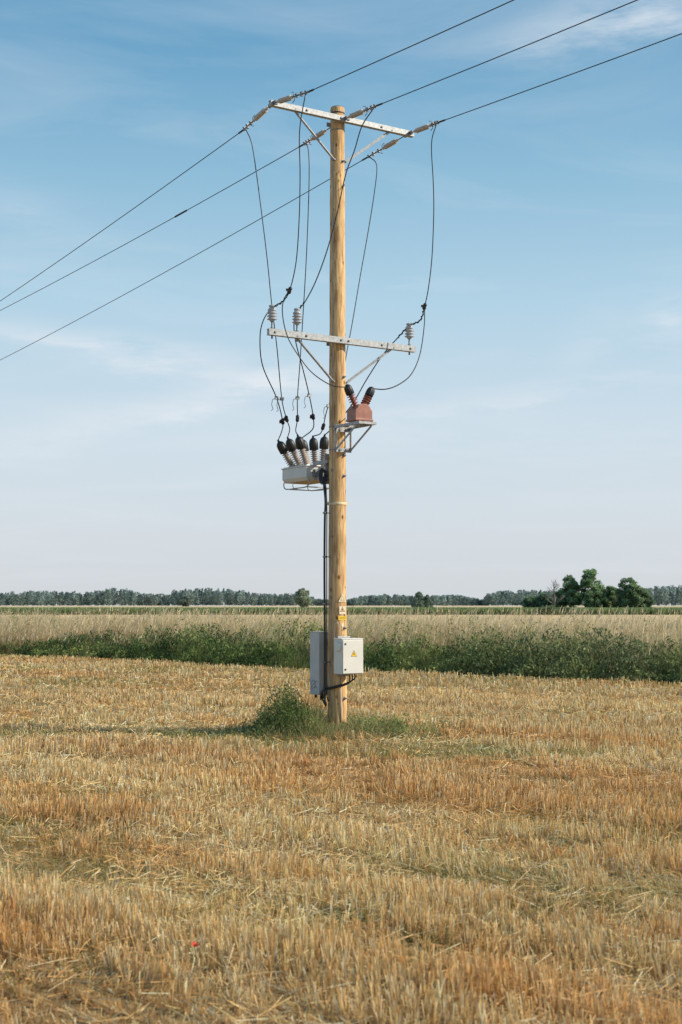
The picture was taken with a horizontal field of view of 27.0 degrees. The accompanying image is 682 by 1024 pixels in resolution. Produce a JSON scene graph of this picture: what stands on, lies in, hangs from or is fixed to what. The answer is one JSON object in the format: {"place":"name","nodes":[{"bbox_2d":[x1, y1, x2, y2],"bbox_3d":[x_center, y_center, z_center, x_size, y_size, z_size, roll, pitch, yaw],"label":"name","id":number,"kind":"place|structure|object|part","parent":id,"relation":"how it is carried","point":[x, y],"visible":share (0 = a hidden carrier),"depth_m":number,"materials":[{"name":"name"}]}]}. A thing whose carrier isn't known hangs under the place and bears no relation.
{"place":"outdoors","nodes":[
{"label":"outdoors","id":0,"kind":"place"},
{"bbox_2d":[0,606,681,1023],"bbox_3d":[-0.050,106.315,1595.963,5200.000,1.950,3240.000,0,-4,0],"label":"ground","id":1,"kind":"structure","parent":0,"point":[62,998],"depth_m":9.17,"materials":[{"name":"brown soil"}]},
{"bbox_2d":[178,595,192,606],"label":"tree","id":2,"kind":"object","parent":1,"relation":"on","point":[186,601],"visible":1,"depth_m":756.26,"materials":[{"name":"green plant"}]},
{"bbox_2d":[192,942,199,985],"bbox_3d":[-0.680,2.104,6.616,0.047,0.195,0.047,-2,-4,28],"label":"poppy","id":3,"kind":"object","parent":1,"relation":"on","point":[194,944],"visible":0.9,"depth_m":6.62,"materials":[{"name":"red plant"}]},
{"bbox_2d":[293,588,311,606],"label":"tree","id":4,"kind":"object","parent":1,"relation":"on","point":[300,598],"visible":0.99,"depth_m":596.96,"materials":[{"name":"green plant"}]},
{"bbox_2d":[0,603,659,656],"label":"dock weeds","id":5,"kind":"object","parent":1,"relation":"on","point":[309,626],"visible":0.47,"depth_m":43.38,"materials":[{"name":"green plant"}]},
{"bbox_2d":[173,679,502,743],"bbox_3d":[0.188,2.665,19.326,5.234,0.790,3.174,0,-4,0],"label":"grass clump","id":6,"kind":"object","parent":1,"relation":"on","point":[293,720],"visible":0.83,"depth_m":18.99,"materials":[{"name":"green plant"}]},
{"bbox_2d":[0,654,681,1023],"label":"stubble","id":7,"kind":"object","parent":1,"relation":"on","point":[170,760],"visible":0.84,"depth_m":10.12,"materials":[{"name":"beige plant"}]},
{"bbox_2d":[0,654,681,1023],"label":"loose straw","id":8,"kind":"object","parent":1,"relation":"on","point":[310,852],"visible":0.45,"depth_m":10.30,"materials":[{"name":"beige plant"}]},
{"bbox_2d":[242,90,439,728],"bbox_3d":[-0.036,-1.164,19.567,2.422,9.025,1.880,3,-5,-36],"label":"utility pole","id":9,"kind":"object","parent":1,"relation":"on","point":[336,340],"visible":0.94,"depth_m":19.54,"materials":[{"name":"brown wood"}]},
{"bbox_2d":[0,129,242,300],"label":"overhead wire","id":10,"kind":"object","parent":9,"relation":"attached to","point":[241,131],"visible":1,"depth_m":22.72,"materials":[{"name":"metal"}]},
{"bbox_2d":[0,144,303,310],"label":"overhead wire","id":11,"kind":"object","parent":9,"relation":"attached to","point":[177,215],"visible":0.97,"depth_m":24.12,"materials":[{"name":"metal"}]},
{"bbox_2d":[1,157,366,359],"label":"overhead wire","id":12,"kind":"object","parent":9,"relation":"attached to","point":[191,257],"visible":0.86,"depth_m":25.92,"materials":[{"name":"metal"}]},
{"bbox_2d":[245,129,289,436],"bbox_3d":[-0.957,-3.183,19.903,0.205,4.248,0.921,-3,-5,40],"label":"jumper cable","id":13,"kind":"object","parent":9,"relation":"hanging from","point":[285,419],"visible":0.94,"depth_m":19.74,"materials":[{"name":"rubber"}]},
{"bbox_2d":[259,94,305,438],"bbox_3d":[-0.872,-3.215,19.338,0.481,4.276,2.210,1,-4,-9],"label":"jumper cable","id":14,"kind":"object","parent":9,"relation":"attached to","point":[288,290],"visible":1,"depth_m":18.79,"materials":[{"name":"rubber"}]},
{"bbox_2d":[292,145,309,433],"bbox_3d":[-0.598,-3.201,20.279,0.162,4.302,0.435,-2,-4,22],"label":"jumper cable","id":15,"kind":"object","parent":9,"relation":"hanging from","point":[297,397],"visible":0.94,"depth_m":20.34,"materials":[{"name":"rubber"}]},
{"bbox_2d":[277,434,328,490],"bbox_3d":[-0.424,-0.702,20.032,0.646,0.816,1.082,2,-5,-33],"label":"load break switch","id":16,"kind":"object","parent":9,"relation":"attached to","point":[307,473],"visible":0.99,"depth_m":20.05,"materials":[{"name":"paint"}]},
{"bbox_2d":[310,631,327,697],"bbox_3d":[-0.212,2.108,19.634,0.355,0.910,0.293,2,-5,-33],"label":"equipment cabinet","id":17,"kind":"object","parent":9,"relation":"attached to","point":[316,659],"visible":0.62,"depth_m":19.52,"materials":[{"name":"grey metal"}]},
{"bbox_2d":[321,477,328,705],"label":"conduit cable","id":18,"kind":"object","parent":9,"relation":"attached to","point":[324,701],"visible":0.99,"depth_m":19.35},
{"bbox_2d":[293,108,373,437],"bbox_3d":[-0.370,-3.261,19.610,0.808,4.293,1.878,2,-4,-30],"label":"jumper cable","id":19,"kind":"object","parent":9,"relation":"attached to","point":[312,416],"visible":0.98,"depth_m":19.25,"materials":[{"name":"rubber"}]},
{"bbox_2d":[314,157,376,435],"bbox_3d":[0.164,-3.194,20.615,1.133,4.274,0.398,3,-5,-37],"label":"jumper cable","id":20,"kind":"object","parent":9,"relation":"hanging from","point":[323,424],"visible":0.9,"depth_m":20.67,"materials":[{"name":"rubber"}]},
{"bbox_2d":[333,636,362,675],"bbox_3d":[0.090,1.947,19.183,0.368,0.539,0.258,2,-5,-33],"label":"control cabinet","id":21,"kind":"object","parent":9,"relation":"attached to","point":[348,655],"visible":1,"depth_m":19.08,"materials":[{"name":"metal"}]},
{"bbox_2d":[320,674,355,698],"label":"cabinet cable","id":22,"kind":"object","parent":21,"relation":"attached to","point":[333,687],"visible":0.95,"depth_m":19.21,"materials":[{"name":"black rubber"}]},
{"bbox_3d":[0.161,1.941,19.090,0.326,0.449,0.024,2,-5,-33],"label":"door","id":23,"kind":"part","parent":21,"relation":"part of","materials":[{"name":"paint"}]},
{"bbox_2d":[334,384,376,452],"bbox_3d":[0.092,-1.264,19.331,0.470,0.871,0.904,4,-5,-43],"label":"voltage transformer","id":24,"kind":"object","parent":9,"relation":"attached to","point":[359,415],"visible":0.99,"depth_m":19.13,"materials":[{"name":"brown plastic"}]},
{"bbox_2d":[282,293,345,387],"bbox_3d":[-0.355,-2.296,18.965,0.934,1.255,0.119,2,-4,-23],"label":"jumper cable","id":25,"kind":"object","parent":24,"relation":"attached to","point":[297,353],"visible":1,"depth_m":18.91,"materials":[{"name":"rubber"}]},
{"bbox_2d":[374,309,424,389],"bbox_3d":[0.832,-2.269,19.556,0.933,1.261,0.138,3,-5,-35],"label":"jumper cable","id":26,"kind":"object","parent":24,"relation":"attached to","point":[416,363],"visible":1,"depth_m":19.65,"materials":[{"name":"rubber"}]},
{"bbox_2d":[325,124,436,434],"bbox_3d":[0.602,-3.235,20.142,1.690,4.290,0.439,-1,-4,19],"label":"jumper cable","id":27,"kind":"object","parent":9,"relation":"attached to","point":[424,305],"visible":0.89,"depth_m":19.86,"materials":[{"name":"rubber"}]},
{"bbox_2d":[307,0,513,92],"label":"overhead wire","id":28,"kind":"object","parent":9,"relation":"attached to","point":[311,90],"visible":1,"depth_m":16.43,"materials":[{"name":"metal"}]},
{"bbox_2d":[376,0,637,106],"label":"overhead wire","id":29,"kind":"object","parent":9,"relation":"attached to","point":[510,51],"visible":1,"depth_m":16.71,"materials":[{"name":"metal"}]},
{"bbox_2d":[438,33,681,122],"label":"overhead wire","id":30,"kind":"object","parent":9,"relation":"attached to","point":[561,77],"visible":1,"depth_m":17.61,"materials":[{"name":"metal"}]},
{"bbox_2d":[0,585,681,605],"bbox_3d":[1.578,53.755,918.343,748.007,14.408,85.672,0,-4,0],"label":"woodland","id":31,"kind":"object","parent":1,"relation":"on","point":[110,596],"visible":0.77,"depth_m":889.90,"materials":[{"name":"green plant"}]},
{"bbox_2d":[0,617,681,682],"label":"verge weeds","id":32,"kind":"object","parent":1,"relation":"on","point":[221,650],"visible":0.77,"depth_m":37.89,"materials":[{"name":"green plant"}]},
{"bbox_2d":[0,607,681,614],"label":"maize crop","id":33,"kind":"object","parent":1,"relation":"on","point":[597,610],"visible":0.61,"depth_m":288.49,"materials":[{"name":"green plant"}]},
{"bbox_2d":[411,591,425,606],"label":"tree","id":34,"kind":"object","parent":1,"relation":"on","point":[419,601],"visible":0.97,"depth_m":597.26,"materials":[{"name":"green plant"}]},
{"bbox_2d":[424,594,432,607],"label":"tree","id":35,"kind":"object","parent":1,"relation":"on","point":[427,602],"visible":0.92,"depth_m":597.94,"materials":[{"name":"green plant"}]},
{"bbox_2d":[521,596,540,607],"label":"tree","id":36,"kind":"object","parent":1,"relation":"on","point":[529,601],"visible":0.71,"depth_m":402.84,"materials":[{"name":"green plant"}]},
{"bbox_2d":[534,592,551,606],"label":"tree","id":37,"kind":"object","parent":1,"relation":"on","point":[544,600],"visible":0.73,"depth_m":402.85,"materials":[{"name":"green plant"}]},
{"bbox_2d":[534,606,560,614],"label":"shrub","id":38,"kind":"object","parent":1,"relation":"on","point":[550,609],"visible":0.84,"depth_m":280.21,"materials":[{"name":"green plant"}]},
{"bbox_2d":[543,582,564,606],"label":"dead tree","id":39,"kind":"object","parent":1,"relation":"on","point":[554,592],"visible":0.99,"depth_m":359.25,"materials":[{"name":"plant"}]},
{"bbox_2d":[549,591,566,606],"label":"tree","id":40,"kind":"object","parent":1,"relation":"on","point":[557,596],"visible":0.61,"depth_m":399.90,"materials":[{"name":"green plant"}]},
{"bbox_2d":[559,606,575,614],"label":"shrub","id":41,"kind":"object","parent":1,"relation":"on","point":[567,610],"visible":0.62,"depth_m":281.45,"materials":[{"name":"green plant"}]},
{"bbox_2d":[558,574,583,607],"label":"tree","id":42,"kind":"object","parent":1,"relation":"on","point":[570,589],"visible":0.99,"depth_m":398.13,"materials":[{"name":"green plant"}]},
{"bbox_2d":[578,568,606,607],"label":"tree","id":43,"kind":"object","parent":1,"relation":"on","point":[593,594],"visible":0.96,"depth_m":396.11,"materials":[{"name":"green plant"}]},
{"bbox_2d":[602,585,619,607],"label":"tree","id":44,"kind":"object","parent":1,"relation":"on","point":[611,594],"visible":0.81,"depth_m":401.54,"materials":[{"name":"green plant"}]},
{"bbox_2d":[615,577,645,607],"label":"tree","id":45,"kind":"object","parent":1,"relation":"on","point":[629,593],"visible":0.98,"depth_m":393.93,"materials":[{"name":"green plant"}]},
{"bbox_2d":[638,588,655,607],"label":"tree","id":46,"kind":"object","parent":1,"relation":"on","point":[649,601],"visible":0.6,"depth_m":400.40,"materials":[{"name":"green plant"}]},
{"bbox_2d":[0,604,681,683],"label":"tall grass","id":47,"kind":"structure","parent":0,"point":[43,627],"depth_m":44.59,"materials":[{"name":"green plant"}]},
{"bbox_2d":[0,0,681,605],"label":"sky","id":48,"kind":"structure","parent":0,"point":[533,439],"materials":[{"name":"blue"}]}
]}

